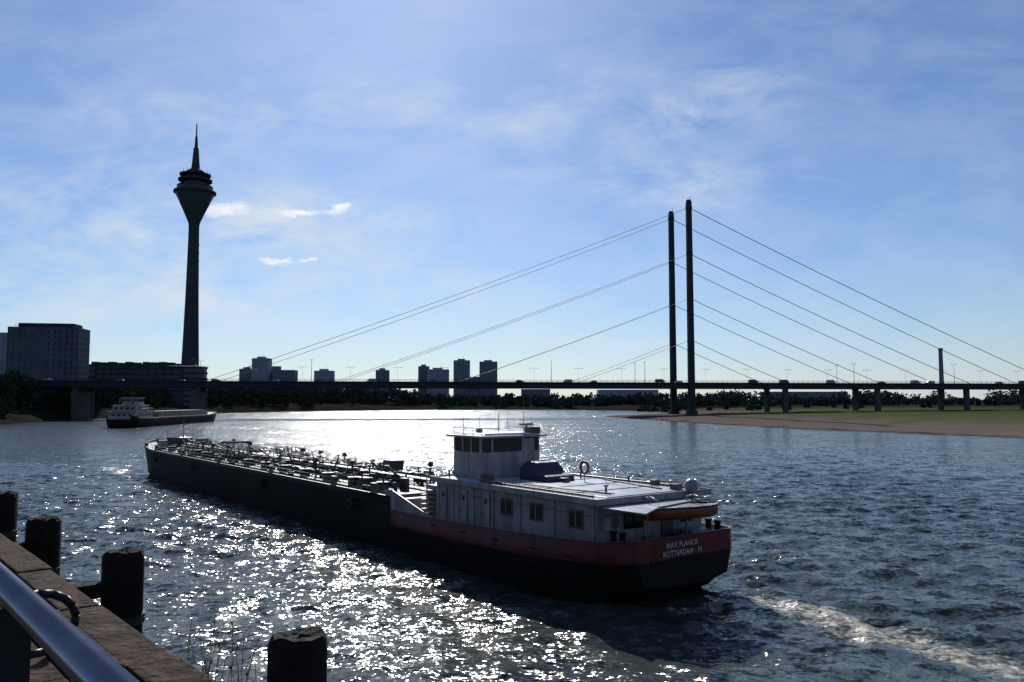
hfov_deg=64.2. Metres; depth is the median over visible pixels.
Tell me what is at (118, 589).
mooring pile
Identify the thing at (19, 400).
broadleaf tree
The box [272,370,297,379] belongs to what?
apartment block
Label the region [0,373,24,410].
broadleaf tree
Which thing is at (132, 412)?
distant cargo barge
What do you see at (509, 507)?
inland tanker ship
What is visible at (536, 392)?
apartment block
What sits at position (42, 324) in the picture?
rooftop plant room
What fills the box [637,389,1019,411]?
trees
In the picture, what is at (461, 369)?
high-rise building
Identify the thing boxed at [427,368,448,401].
office block
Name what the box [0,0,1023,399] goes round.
sky
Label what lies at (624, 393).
warehouse building
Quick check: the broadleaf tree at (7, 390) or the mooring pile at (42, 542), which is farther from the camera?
the broadleaf tree at (7, 390)
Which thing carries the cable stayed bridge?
on the ground
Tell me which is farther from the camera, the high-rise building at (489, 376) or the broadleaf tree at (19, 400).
the high-rise building at (489, 376)
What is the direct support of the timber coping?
on the quay wall
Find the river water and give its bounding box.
[0,410,1023,681]
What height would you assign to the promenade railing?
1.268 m
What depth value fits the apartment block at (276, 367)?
1174.29 m
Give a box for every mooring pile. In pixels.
[0,490,17,541]
[16,516,61,575]
[71,546,144,633]
[267,626,327,681]
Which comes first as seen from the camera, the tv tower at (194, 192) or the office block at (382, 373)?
the tv tower at (194, 192)
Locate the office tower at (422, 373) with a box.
[418,365,429,396]
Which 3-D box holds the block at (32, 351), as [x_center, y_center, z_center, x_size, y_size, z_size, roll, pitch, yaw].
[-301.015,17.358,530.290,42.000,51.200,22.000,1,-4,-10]
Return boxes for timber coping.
[0,533,214,681]
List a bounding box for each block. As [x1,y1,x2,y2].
[6,326,89,379]
[239,367,251,380]
[272,366,280,369]
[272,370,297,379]
[314,369,334,389]
[376,368,389,398]
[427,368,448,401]
[470,377,478,398]
[521,389,549,402]
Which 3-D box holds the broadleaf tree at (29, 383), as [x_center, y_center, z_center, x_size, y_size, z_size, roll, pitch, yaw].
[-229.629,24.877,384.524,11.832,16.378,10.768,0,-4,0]
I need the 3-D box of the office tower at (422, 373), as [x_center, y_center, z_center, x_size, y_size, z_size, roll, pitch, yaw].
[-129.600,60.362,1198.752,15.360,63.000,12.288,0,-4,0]
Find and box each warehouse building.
[597,390,657,396]
[770,392,841,399]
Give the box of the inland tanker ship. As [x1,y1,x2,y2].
[145,398,730,603]
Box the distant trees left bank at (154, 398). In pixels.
[16,379,380,409]
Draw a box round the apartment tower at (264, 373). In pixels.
[251,357,271,379]
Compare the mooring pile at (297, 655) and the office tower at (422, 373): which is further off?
the office tower at (422, 373)
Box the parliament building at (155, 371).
[89,362,207,405]
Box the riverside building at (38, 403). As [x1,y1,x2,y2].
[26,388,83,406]
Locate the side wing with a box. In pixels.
[0,332,7,375]
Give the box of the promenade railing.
[0,562,138,681]
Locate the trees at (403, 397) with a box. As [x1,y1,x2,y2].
[207,388,669,407]
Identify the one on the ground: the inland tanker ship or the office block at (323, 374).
the office block at (323, 374)
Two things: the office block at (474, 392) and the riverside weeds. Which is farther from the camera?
the office block at (474, 392)
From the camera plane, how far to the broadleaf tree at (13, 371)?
403.06 m
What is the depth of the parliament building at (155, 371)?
588.39 m
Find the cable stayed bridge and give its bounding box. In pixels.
[33,199,1023,419]
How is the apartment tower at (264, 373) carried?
on the ground
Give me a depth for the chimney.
699.16 m
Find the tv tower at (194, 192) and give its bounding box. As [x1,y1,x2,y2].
[173,124,215,365]
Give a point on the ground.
(1001, 420)
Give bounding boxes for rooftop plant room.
[18,322,82,327]
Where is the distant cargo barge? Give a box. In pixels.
[106,389,215,427]
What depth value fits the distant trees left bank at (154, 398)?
635.49 m
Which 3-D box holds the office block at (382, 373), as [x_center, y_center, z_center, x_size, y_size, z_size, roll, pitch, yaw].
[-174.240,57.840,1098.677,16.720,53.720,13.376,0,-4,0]
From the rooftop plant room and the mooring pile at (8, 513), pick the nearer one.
the mooring pile at (8, 513)
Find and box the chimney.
[938,348,944,393]
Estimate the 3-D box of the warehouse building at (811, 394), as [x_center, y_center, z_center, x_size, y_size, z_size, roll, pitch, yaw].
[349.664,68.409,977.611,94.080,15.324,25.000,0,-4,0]
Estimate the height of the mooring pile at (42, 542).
12.666 m
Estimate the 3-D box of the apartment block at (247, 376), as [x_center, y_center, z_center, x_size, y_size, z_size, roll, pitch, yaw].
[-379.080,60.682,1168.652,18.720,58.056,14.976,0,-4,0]
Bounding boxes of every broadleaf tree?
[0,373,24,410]
[0,383,16,408]
[4,369,23,399]
[9,371,36,408]
[9,377,38,409]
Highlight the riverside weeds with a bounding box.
[185,613,263,681]
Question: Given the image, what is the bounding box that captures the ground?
[0,400,1023,437]
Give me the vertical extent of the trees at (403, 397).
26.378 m
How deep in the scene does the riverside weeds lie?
4.86 m
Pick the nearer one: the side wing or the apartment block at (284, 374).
the side wing

